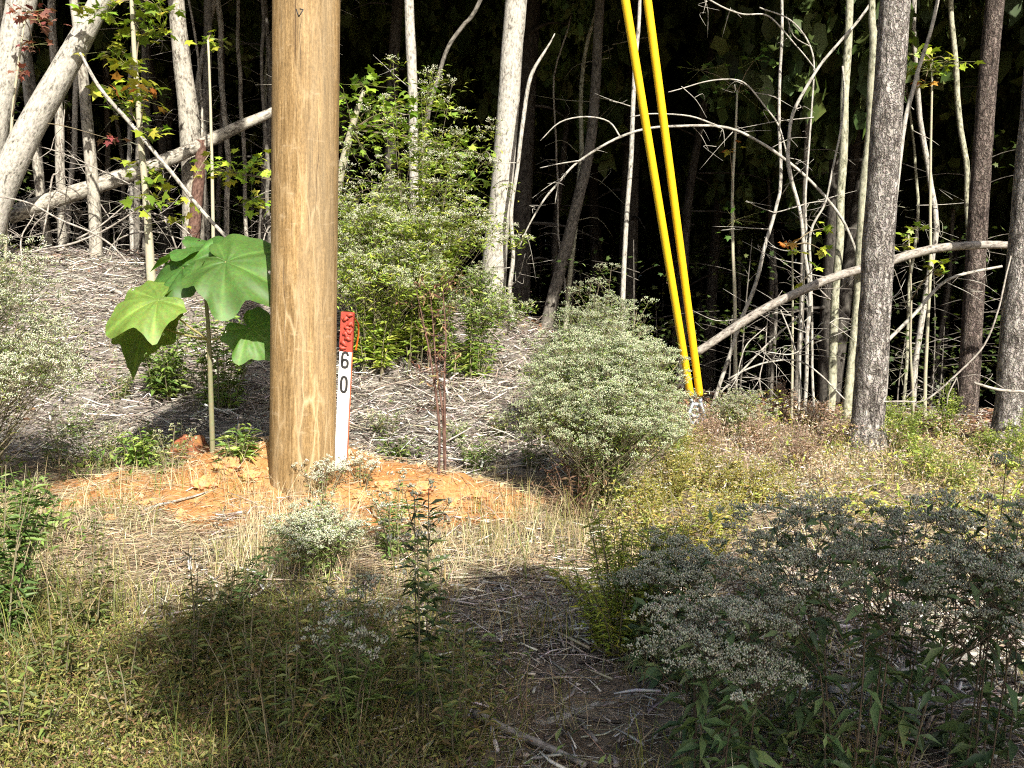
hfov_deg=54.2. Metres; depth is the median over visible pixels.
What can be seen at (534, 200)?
forest tree
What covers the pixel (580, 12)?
slender tree
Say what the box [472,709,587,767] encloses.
fallen log
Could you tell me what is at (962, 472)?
leafy weed
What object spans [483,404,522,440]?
leafy weed
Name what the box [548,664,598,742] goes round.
bare stick
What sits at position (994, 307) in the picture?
forest tree
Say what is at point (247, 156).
forest tree
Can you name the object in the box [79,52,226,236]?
leaning pole
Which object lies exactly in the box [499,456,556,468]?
bare stick
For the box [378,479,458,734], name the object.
leafy weed
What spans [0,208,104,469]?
flowering shrub
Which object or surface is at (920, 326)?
slender tree
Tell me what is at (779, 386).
leafy weed
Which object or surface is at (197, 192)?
dead snag
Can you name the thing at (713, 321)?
understory sapling
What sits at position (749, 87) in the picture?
hooked twig
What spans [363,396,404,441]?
leafy weed
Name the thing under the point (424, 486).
clay clod
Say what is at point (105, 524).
bare stick
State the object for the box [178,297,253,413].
leafy weed
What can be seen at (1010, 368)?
pine tree
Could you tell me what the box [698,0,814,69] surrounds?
drooping twig
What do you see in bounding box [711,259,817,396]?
understory sapling
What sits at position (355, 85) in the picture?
sapling
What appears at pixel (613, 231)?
forest tree
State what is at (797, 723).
flowering shrub
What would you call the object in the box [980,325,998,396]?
understory sapling
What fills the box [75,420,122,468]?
leafy weed
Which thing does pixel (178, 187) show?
forest tree
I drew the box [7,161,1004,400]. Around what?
distant woods
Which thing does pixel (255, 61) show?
forest tree
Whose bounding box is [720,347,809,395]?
understory sapling
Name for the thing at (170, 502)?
bare stick
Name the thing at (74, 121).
slender tree
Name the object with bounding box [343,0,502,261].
forest tree
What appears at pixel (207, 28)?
slender tree
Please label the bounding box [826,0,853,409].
slender tree
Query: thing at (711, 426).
leafy weed
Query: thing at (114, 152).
forest tree
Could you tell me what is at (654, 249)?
forest tree
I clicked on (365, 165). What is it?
forest tree
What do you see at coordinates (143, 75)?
forest tree
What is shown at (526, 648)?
bare stick
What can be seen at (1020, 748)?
fallen log
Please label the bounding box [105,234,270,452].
young tree
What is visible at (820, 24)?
forest tree
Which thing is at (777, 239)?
forest tree
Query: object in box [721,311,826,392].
bare stick
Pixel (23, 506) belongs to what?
leafy weed
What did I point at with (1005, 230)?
forest tree
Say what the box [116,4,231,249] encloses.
forest tree
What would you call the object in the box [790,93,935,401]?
forest tree
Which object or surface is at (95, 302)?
fallen log
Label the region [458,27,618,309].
forest tree
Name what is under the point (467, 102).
forest tree
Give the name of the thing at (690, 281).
forest tree
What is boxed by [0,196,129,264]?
dead twig
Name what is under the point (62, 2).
forest tree
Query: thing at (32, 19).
sapling
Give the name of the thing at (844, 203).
forest tree
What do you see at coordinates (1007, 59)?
forest tree
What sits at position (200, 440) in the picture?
clay clod
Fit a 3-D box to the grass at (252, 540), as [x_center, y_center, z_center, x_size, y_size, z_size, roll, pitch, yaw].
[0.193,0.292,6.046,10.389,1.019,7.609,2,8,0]
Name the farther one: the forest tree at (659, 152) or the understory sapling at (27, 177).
the forest tree at (659, 152)
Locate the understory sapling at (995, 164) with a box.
[894,130,1015,349]
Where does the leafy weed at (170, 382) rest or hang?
on the ground at (450, 488)
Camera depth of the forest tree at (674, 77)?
21.59 m
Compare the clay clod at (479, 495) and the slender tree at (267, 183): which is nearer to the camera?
the clay clod at (479, 495)
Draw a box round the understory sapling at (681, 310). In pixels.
[575,285,750,374]
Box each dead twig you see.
[0,178,66,277]
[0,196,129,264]
[7,189,38,242]
[26,98,97,235]
[28,124,196,251]
[30,193,192,236]
[30,205,171,264]
[32,181,88,253]
[41,193,119,247]
[65,148,135,251]
[103,212,270,261]
[117,162,179,250]
[251,210,270,239]
[772,254,908,357]
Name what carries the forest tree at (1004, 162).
on the ground at (450, 488)
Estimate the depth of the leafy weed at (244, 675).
3.25 m
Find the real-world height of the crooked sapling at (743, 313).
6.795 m
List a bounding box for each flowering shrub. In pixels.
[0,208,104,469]
[262,490,377,584]
[289,571,413,745]
[290,454,352,499]
[336,449,380,489]
[337,183,459,381]
[338,53,534,373]
[406,256,539,385]
[489,296,711,512]
[508,263,668,449]
[594,523,739,698]
[621,567,817,767]
[694,387,781,438]
[704,489,903,767]
[710,504,1023,767]
[838,505,1021,753]
[866,451,1023,767]
[924,525,1023,766]
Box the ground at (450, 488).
[0,248,1023,767]
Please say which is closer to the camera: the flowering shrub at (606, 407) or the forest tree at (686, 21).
the flowering shrub at (606, 407)
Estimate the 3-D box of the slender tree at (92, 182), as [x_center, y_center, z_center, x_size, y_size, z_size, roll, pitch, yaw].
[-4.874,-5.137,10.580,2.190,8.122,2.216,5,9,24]
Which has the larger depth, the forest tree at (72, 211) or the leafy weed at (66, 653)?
the forest tree at (72, 211)
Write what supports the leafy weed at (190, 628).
on the ground at (450, 488)
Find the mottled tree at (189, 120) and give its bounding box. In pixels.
[168,0,204,248]
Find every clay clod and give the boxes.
[103,514,116,520]
[138,498,159,506]
[164,434,209,460]
[171,508,189,521]
[190,474,218,491]
[210,456,243,475]
[237,470,260,481]
[350,491,368,502]
[374,480,395,492]
[407,480,433,496]
[446,497,464,507]
[467,488,490,503]
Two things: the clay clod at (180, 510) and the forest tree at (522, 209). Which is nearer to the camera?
the clay clod at (180, 510)
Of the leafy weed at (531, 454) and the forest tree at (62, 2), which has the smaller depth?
the leafy weed at (531, 454)
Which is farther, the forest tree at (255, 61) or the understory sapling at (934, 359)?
the forest tree at (255, 61)
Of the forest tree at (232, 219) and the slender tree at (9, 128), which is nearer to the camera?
the slender tree at (9, 128)
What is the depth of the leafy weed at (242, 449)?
5.97 m
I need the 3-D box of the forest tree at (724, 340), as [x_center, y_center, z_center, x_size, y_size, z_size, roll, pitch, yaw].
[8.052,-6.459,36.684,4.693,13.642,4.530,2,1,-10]
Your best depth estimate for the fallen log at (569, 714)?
3.51 m
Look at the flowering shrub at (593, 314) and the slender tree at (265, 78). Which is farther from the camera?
the slender tree at (265, 78)
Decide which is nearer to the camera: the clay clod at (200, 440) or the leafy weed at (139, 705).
the leafy weed at (139, 705)
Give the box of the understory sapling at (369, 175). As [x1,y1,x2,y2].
[343,161,483,218]
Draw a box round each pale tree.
[0,0,37,151]
[0,0,110,251]
[480,0,526,317]
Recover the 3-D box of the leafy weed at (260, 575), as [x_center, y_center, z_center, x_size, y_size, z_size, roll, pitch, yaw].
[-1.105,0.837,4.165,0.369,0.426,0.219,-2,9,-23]
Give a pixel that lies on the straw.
(174, 521)
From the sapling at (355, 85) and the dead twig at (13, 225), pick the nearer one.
the sapling at (355, 85)
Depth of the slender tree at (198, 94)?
14.38 m
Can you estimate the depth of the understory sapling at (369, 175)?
12.35 m
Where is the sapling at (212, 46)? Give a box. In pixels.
[164,29,230,237]
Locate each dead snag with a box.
[187,139,206,240]
[461,33,554,329]
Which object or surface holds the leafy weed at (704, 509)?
on the ground at (450, 488)
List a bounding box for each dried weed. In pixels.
[390,264,473,474]
[527,453,608,517]
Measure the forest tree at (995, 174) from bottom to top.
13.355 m
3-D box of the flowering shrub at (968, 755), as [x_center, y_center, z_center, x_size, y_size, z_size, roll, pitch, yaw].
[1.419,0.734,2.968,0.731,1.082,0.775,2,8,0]
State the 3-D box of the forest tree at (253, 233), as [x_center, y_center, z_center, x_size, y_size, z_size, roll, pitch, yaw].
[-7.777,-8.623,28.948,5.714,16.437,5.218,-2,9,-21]
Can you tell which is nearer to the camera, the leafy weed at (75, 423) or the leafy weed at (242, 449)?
the leafy weed at (242, 449)
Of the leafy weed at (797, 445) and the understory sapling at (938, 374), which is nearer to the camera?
the leafy weed at (797, 445)
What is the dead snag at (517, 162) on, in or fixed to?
on the ground at (450, 488)
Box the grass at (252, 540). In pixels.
[0,314,1023,767]
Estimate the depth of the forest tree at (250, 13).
16.27 m
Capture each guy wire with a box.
[621,0,693,404]
[643,0,702,403]
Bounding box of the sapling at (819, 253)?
[778,222,833,418]
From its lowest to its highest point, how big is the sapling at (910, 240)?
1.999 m
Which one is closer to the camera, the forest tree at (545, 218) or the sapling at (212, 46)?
the sapling at (212, 46)
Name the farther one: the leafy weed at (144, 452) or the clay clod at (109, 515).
the leafy weed at (144, 452)
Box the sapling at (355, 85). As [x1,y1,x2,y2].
[189,64,496,219]
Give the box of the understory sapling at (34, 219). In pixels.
[11,171,34,244]
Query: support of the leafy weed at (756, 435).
on the ground at (450, 488)
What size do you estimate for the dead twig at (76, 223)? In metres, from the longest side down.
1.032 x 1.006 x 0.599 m
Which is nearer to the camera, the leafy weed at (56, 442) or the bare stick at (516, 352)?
the leafy weed at (56, 442)
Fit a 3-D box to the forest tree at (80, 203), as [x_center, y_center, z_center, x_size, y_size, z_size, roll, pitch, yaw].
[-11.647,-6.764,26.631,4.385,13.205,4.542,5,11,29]
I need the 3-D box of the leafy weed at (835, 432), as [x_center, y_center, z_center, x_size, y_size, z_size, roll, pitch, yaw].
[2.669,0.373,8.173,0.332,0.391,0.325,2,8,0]
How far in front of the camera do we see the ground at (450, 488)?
5.85 m
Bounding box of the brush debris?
[0,243,1023,767]
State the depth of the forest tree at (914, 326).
33.25 m
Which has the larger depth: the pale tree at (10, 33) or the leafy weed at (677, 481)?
the pale tree at (10, 33)
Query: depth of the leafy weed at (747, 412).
8.59 m
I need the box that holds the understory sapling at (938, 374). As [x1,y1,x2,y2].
[889,346,996,403]
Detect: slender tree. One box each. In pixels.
[0,0,46,60]
[3,0,35,246]
[22,37,53,254]
[33,0,104,246]
[47,0,67,248]
[69,0,102,260]
[97,0,186,252]
[103,0,174,252]
[151,0,252,239]
[155,0,238,239]
[200,0,211,240]
[215,0,230,234]
[217,0,247,235]
[226,29,271,230]
[260,0,270,242]
[373,0,445,259]
[421,0,481,215]
[527,11,647,333]
[529,0,594,335]
[539,0,604,332]
[595,0,641,338]
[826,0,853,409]
[842,0,876,424]
[886,0,939,396]
[889,0,1009,405]
[893,0,963,407]
[918,0,969,241]
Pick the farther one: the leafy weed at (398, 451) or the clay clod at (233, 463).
the leafy weed at (398, 451)
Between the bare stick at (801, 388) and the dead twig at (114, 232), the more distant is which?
the dead twig at (114, 232)
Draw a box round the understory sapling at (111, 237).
[74,233,129,249]
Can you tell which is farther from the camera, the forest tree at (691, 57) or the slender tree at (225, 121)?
the forest tree at (691, 57)
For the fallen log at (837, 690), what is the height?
0.063 m
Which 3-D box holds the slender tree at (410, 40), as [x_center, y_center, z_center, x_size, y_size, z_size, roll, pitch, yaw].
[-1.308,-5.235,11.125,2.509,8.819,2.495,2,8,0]
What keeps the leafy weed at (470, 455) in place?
on the ground at (450, 488)
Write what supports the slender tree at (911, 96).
on the ground at (450, 488)
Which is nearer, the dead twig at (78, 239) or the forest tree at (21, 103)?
the dead twig at (78, 239)
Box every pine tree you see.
[845,0,910,454]
[955,0,1004,415]
[989,71,1023,451]
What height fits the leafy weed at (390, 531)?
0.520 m
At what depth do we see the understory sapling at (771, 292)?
13.17 m
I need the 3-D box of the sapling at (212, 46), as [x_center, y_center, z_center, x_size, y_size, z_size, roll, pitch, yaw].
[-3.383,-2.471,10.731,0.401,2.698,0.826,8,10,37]
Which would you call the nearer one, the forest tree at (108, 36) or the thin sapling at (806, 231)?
the thin sapling at (806, 231)
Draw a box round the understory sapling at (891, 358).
[838,315,987,404]
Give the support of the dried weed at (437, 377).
on the ground at (450, 488)
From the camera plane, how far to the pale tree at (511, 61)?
10.93 m
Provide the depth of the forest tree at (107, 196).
19.94 m
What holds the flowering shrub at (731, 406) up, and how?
on the ground at (450, 488)
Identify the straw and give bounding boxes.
[0,431,1023,767]
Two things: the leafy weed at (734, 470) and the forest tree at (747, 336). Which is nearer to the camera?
the leafy weed at (734, 470)
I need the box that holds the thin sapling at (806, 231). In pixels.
[724,7,814,412]
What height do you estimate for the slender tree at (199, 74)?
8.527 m
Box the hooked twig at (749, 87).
[668,78,811,169]
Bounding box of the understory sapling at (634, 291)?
[556,237,712,343]
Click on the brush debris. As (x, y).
(492, 395)
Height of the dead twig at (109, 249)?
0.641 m
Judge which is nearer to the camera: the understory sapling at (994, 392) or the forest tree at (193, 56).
the understory sapling at (994, 392)
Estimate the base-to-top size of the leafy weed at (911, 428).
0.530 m
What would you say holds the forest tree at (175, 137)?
on the ground at (450, 488)
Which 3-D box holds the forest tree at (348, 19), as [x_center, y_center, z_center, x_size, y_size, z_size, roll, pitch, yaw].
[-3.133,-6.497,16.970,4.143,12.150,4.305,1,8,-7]
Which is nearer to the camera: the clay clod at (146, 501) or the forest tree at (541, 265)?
the clay clod at (146, 501)
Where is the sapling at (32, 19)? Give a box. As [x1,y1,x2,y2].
[3,1,130,266]
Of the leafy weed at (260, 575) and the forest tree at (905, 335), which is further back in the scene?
the forest tree at (905, 335)
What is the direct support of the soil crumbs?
on the ground at (450, 488)
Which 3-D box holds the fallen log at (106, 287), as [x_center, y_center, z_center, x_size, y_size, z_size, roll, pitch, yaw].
[-4.325,-1.036,10.265,1.180,0.281,0.091,7,9,32]
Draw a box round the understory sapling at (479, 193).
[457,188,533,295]
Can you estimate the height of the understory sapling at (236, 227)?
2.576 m
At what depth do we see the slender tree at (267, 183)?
13.14 m
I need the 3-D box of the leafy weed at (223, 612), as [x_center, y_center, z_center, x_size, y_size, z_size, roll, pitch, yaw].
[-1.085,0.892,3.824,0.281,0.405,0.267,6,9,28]
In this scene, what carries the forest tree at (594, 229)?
on the ground at (450, 488)
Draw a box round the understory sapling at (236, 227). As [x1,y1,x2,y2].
[166,149,270,237]
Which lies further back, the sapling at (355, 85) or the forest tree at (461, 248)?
the forest tree at (461, 248)
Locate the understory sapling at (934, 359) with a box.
[906,226,995,406]
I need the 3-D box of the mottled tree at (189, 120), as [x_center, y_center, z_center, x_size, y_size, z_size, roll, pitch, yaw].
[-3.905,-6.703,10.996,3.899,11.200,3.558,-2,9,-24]
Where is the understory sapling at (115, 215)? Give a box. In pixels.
[79,193,128,251]
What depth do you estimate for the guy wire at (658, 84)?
8.21 m
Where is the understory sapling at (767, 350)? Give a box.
[747,306,791,393]
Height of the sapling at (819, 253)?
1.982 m
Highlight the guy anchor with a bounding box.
[687,402,705,424]
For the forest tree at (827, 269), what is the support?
on the ground at (450, 488)
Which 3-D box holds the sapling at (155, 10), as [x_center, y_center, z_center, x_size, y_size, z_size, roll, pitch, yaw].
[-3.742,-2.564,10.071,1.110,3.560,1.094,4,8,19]
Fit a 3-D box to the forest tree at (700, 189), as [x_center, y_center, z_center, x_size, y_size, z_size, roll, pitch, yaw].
[4.956,-4.273,23.000,4.127,12.565,4.080,4,7,36]
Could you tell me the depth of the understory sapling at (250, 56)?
14.64 m
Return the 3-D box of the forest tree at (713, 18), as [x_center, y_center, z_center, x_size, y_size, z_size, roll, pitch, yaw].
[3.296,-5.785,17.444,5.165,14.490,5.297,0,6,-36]
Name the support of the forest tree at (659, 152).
on the ground at (450, 488)
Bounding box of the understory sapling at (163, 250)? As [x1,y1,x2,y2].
[112,198,230,252]
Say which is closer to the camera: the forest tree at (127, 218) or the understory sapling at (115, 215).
the understory sapling at (115, 215)
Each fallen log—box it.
[9,107,271,223]
[22,294,112,304]
[54,267,125,296]
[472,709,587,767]
[537,693,643,725]
[827,651,990,695]
[966,720,1023,756]
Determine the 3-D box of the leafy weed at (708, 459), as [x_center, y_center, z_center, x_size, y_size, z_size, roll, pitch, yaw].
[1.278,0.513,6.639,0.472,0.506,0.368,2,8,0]
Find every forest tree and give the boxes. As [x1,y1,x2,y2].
[3,0,42,11]
[9,97,55,248]
[9,107,77,247]
[10,0,78,249]
[13,97,83,245]
[14,195,71,245]
[15,27,58,247]
[25,167,87,229]
[27,0,71,226]
[29,0,120,249]
[31,0,175,252]
[48,37,174,243]
[49,59,175,252]
[54,2,188,252]
[65,53,169,241]
[65,144,158,251]
[66,0,209,254]
[67,168,85,248]
[91,0,245,251]
[99,10,203,257]
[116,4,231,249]
[116,144,141,252]
[150,124,210,225]
[168,27,225,231]
[170,0,343,239]
[172,165,210,216]
[175,0,271,235]
[190,29,225,68]
[193,70,255,237]
[207,14,265,237]
[207,53,260,237]
[213,1,342,241]
[221,56,339,203]
[227,1,388,125]
[251,52,372,236]
[338,104,408,218]
[339,0,407,268]
[339,0,422,230]
[339,25,484,202]
[339,49,366,266]
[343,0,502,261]
[347,43,480,278]
[399,119,481,297]
[427,165,476,298]
[429,73,558,262]
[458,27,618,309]
[463,170,544,314]
[465,0,679,333]
[467,200,476,285]
[476,0,597,320]
[481,187,566,324]
[531,190,546,325]
[537,115,660,325]
[542,7,661,332]
[545,153,620,326]
[551,211,588,329]
[560,5,695,335]
[576,174,654,333]
[580,13,671,342]
[615,162,715,382]
[619,0,784,389]
[620,17,731,385]
[624,15,746,391]
[638,202,700,368]
[641,176,762,387]
[648,102,799,393]
[650,260,668,355]
[662,190,782,391]
[684,23,796,397]
[687,253,724,359]
[692,18,862,395]
[697,0,920,399]
[700,294,742,374]
[719,324,747,367]
[721,200,792,352]
[738,215,799,397]
[740,271,759,382]
[752,174,825,400]
[753,198,794,355]
[753,261,776,341]
[764,0,925,401]
[773,110,917,401]
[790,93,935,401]
[796,227,853,295]
[824,129,919,371]
[841,181,851,401]
[844,201,925,369]
[852,0,1023,400]
[888,268,906,388]
[889,127,1013,408]
[890,43,1023,405]
[890,218,921,405]
[893,163,1011,405]
[894,270,923,400]
[900,46,1018,383]
[903,310,926,397]
[905,0,1021,312]
[931,192,1011,403]
[955,0,1023,319]
[986,283,1002,375]
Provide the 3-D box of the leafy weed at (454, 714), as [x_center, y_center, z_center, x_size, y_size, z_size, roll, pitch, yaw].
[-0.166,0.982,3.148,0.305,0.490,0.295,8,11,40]
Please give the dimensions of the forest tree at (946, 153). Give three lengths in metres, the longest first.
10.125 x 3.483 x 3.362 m
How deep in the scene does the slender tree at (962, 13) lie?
15.20 m
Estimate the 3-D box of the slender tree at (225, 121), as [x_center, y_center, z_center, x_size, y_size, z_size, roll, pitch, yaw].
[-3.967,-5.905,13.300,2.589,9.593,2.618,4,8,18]
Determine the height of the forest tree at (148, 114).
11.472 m
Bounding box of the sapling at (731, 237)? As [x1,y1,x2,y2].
[678,47,775,393]
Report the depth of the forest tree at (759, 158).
17.92 m
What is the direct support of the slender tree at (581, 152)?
on the ground at (450, 488)
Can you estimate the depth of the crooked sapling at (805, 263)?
9.14 m
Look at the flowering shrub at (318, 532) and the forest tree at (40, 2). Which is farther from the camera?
the forest tree at (40, 2)
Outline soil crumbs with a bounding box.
[25,440,550,530]
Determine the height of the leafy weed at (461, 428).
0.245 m
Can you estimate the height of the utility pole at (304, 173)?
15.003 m
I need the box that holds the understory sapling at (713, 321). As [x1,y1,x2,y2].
[647,295,810,391]
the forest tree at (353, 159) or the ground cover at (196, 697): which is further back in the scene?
the forest tree at (353, 159)
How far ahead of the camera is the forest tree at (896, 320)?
36.59 m
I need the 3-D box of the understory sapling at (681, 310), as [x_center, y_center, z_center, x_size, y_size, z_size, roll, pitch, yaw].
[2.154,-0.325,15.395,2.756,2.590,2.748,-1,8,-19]
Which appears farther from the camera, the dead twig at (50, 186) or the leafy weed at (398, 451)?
the dead twig at (50, 186)
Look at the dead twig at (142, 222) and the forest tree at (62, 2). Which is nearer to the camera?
the dead twig at (142, 222)
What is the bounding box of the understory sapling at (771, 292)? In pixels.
[659,240,827,390]
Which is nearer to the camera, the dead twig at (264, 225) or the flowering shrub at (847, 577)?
the flowering shrub at (847, 577)
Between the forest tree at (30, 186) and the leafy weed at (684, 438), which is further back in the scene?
the forest tree at (30, 186)
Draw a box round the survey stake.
[335,311,358,471]
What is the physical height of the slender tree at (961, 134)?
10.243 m
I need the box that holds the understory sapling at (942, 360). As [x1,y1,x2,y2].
[890,321,998,405]
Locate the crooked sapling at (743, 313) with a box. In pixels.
[692,0,853,405]
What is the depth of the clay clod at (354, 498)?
5.79 m
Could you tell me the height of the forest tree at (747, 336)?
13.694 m
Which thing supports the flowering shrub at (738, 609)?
on the ground at (450, 488)
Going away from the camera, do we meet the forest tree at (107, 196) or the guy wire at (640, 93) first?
the guy wire at (640, 93)
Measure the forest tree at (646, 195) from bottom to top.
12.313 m
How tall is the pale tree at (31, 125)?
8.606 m
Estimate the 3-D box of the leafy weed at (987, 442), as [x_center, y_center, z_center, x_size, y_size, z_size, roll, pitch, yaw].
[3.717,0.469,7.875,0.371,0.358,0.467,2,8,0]
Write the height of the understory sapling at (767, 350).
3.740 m
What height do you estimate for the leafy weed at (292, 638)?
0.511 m
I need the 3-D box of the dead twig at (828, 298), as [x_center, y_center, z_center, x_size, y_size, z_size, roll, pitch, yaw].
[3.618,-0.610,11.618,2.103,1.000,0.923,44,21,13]
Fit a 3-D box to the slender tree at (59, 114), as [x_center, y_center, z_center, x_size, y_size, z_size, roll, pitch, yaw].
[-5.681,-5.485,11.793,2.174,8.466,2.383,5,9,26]
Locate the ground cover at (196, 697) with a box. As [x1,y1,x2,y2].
[0,389,1023,767]
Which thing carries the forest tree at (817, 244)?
on the ground at (450, 488)
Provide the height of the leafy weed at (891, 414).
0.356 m
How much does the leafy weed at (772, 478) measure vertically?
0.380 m
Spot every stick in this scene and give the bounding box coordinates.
[79,508,161,530]
[144,492,207,510]
[457,350,521,376]
[498,365,534,386]
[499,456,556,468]
[520,571,591,656]
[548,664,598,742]
[719,328,768,400]
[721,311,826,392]
[728,349,845,399]
[768,310,839,408]
[768,318,856,354]
[883,256,1011,412]
[963,374,1023,400]
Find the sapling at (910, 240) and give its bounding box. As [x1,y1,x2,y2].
[895,221,950,418]
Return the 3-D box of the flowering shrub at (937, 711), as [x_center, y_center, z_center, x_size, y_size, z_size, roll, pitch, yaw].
[1.345,0.824,3.262,0.609,0.828,0.582,5,9,23]
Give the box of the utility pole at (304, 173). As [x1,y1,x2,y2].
[269,0,339,494]
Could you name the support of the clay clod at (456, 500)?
on the ground at (450, 488)
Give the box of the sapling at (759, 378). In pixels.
[733,291,788,397]
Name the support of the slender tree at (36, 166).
on the ground at (450, 488)
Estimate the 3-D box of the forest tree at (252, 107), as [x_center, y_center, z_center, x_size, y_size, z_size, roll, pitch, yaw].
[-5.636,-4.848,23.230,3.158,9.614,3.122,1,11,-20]
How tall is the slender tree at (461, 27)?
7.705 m
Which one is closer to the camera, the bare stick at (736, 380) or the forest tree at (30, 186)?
the bare stick at (736, 380)
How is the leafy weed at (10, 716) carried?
on the ground at (450, 488)
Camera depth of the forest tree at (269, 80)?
13.68 m
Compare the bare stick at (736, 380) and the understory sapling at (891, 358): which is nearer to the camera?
the bare stick at (736, 380)
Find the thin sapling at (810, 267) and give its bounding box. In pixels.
[790,66,849,410]
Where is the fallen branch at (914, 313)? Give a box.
[890,265,1002,340]
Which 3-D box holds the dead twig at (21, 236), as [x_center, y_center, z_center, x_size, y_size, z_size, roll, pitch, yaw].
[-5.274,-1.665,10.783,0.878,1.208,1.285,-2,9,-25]
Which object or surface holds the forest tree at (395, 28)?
on the ground at (450, 488)
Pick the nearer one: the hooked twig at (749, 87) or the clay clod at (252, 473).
the clay clod at (252, 473)
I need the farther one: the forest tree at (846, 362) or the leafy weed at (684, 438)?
the forest tree at (846, 362)
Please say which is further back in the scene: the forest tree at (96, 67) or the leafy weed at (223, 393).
the forest tree at (96, 67)
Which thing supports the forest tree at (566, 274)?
on the ground at (450, 488)
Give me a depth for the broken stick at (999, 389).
7.74 m
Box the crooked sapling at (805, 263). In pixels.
[743,4,868,416]
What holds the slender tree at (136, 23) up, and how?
on the ground at (450, 488)
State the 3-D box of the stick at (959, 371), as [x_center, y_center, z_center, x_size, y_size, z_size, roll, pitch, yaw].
[3.430,-0.364,7.711,0.929,1.261,0.432,2,8,0]
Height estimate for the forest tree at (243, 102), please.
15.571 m
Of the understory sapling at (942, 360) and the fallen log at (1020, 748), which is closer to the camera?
the fallen log at (1020, 748)
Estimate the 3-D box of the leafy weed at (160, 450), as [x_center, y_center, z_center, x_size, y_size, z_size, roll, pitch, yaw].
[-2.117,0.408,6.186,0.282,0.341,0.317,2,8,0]
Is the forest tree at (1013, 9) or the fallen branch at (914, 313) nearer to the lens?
the fallen branch at (914, 313)
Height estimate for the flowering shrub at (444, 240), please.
2.860 m
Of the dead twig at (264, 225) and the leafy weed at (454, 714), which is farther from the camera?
the dead twig at (264, 225)
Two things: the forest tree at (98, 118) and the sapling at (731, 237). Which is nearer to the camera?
the sapling at (731, 237)
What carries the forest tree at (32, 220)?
on the ground at (450, 488)
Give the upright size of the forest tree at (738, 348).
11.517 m
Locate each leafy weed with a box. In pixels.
[0,465,64,562]
[0,468,65,654]
[0,656,79,766]
[9,574,108,700]
[28,404,86,470]
[42,517,127,640]
[48,398,105,440]
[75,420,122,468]
[82,637,184,749]
[95,351,135,399]
[109,422,170,470]
[136,316,201,403]
[142,546,243,698]
[147,422,196,473]
[172,365,200,396]
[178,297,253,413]
[178,564,267,653]
[195,589,303,740]
[206,532,291,619]
[210,423,261,462]
[230,643,337,767]
[254,565,337,692]
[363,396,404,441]
[366,467,423,560]
[375,435,427,462]
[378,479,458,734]
[417,623,512,765]
[431,419,472,447]
[454,426,504,474]
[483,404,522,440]
[514,416,554,470]
[538,507,697,661]
[602,474,759,557]
[613,466,671,528]
[645,439,698,506]
[658,421,705,465]
[672,422,736,492]
[682,405,732,450]
[689,479,755,534]
[700,443,770,500]
[724,394,763,430]
[731,456,803,505]
[739,407,791,455]
[761,378,799,418]
[765,424,827,470]
[791,398,833,428]
[818,406,853,449]
[879,398,934,454]
[885,395,918,429]
[892,434,951,480]
[924,382,970,440]
[930,455,988,493]
[959,421,1014,461]
[981,408,1023,469]
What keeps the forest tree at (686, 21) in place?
on the ground at (450, 488)
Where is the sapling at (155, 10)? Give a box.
[66,0,195,280]
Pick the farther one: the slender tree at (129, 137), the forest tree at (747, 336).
the forest tree at (747, 336)
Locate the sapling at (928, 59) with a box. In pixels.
[906,39,985,417]
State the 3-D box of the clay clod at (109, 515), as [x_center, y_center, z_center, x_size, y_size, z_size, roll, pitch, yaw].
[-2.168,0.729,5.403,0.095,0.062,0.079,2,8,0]
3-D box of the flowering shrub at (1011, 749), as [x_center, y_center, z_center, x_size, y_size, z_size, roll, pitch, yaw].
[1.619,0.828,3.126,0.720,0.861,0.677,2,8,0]
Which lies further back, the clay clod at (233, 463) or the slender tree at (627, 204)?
the slender tree at (627, 204)
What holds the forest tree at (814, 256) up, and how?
on the ground at (450, 488)
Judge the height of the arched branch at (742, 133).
1.611 m
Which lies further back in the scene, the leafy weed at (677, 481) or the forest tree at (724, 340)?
the forest tree at (724, 340)
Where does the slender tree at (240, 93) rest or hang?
on the ground at (450, 488)
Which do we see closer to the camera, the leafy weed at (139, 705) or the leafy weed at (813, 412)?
the leafy weed at (139, 705)
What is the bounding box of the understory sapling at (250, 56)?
[161,20,270,228]
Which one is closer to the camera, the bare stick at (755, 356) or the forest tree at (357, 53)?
the bare stick at (755, 356)
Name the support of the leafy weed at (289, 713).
on the ground at (450, 488)
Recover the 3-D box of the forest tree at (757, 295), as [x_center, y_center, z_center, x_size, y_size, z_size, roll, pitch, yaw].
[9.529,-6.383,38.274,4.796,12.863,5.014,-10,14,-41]
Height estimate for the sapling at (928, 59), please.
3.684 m
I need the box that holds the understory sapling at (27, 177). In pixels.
[14,102,71,192]
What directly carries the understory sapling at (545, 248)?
on the ground at (450, 488)
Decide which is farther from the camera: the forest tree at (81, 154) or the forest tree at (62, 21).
the forest tree at (81, 154)
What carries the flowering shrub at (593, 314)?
on the ground at (450, 488)
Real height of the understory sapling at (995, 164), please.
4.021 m
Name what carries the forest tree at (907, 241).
on the ground at (450, 488)
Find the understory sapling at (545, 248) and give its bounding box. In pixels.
[506,247,576,311]
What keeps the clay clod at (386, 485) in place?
on the ground at (450, 488)
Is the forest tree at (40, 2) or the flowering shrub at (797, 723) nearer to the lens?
the flowering shrub at (797, 723)
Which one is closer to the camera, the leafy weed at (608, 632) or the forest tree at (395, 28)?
the leafy weed at (608, 632)
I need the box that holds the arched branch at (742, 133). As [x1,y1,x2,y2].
[520,113,855,277]
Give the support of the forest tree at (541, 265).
on the ground at (450, 488)
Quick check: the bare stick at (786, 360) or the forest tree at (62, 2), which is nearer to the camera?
the bare stick at (786, 360)
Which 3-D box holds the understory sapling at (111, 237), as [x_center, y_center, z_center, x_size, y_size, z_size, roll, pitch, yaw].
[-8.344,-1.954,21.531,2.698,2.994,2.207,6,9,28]

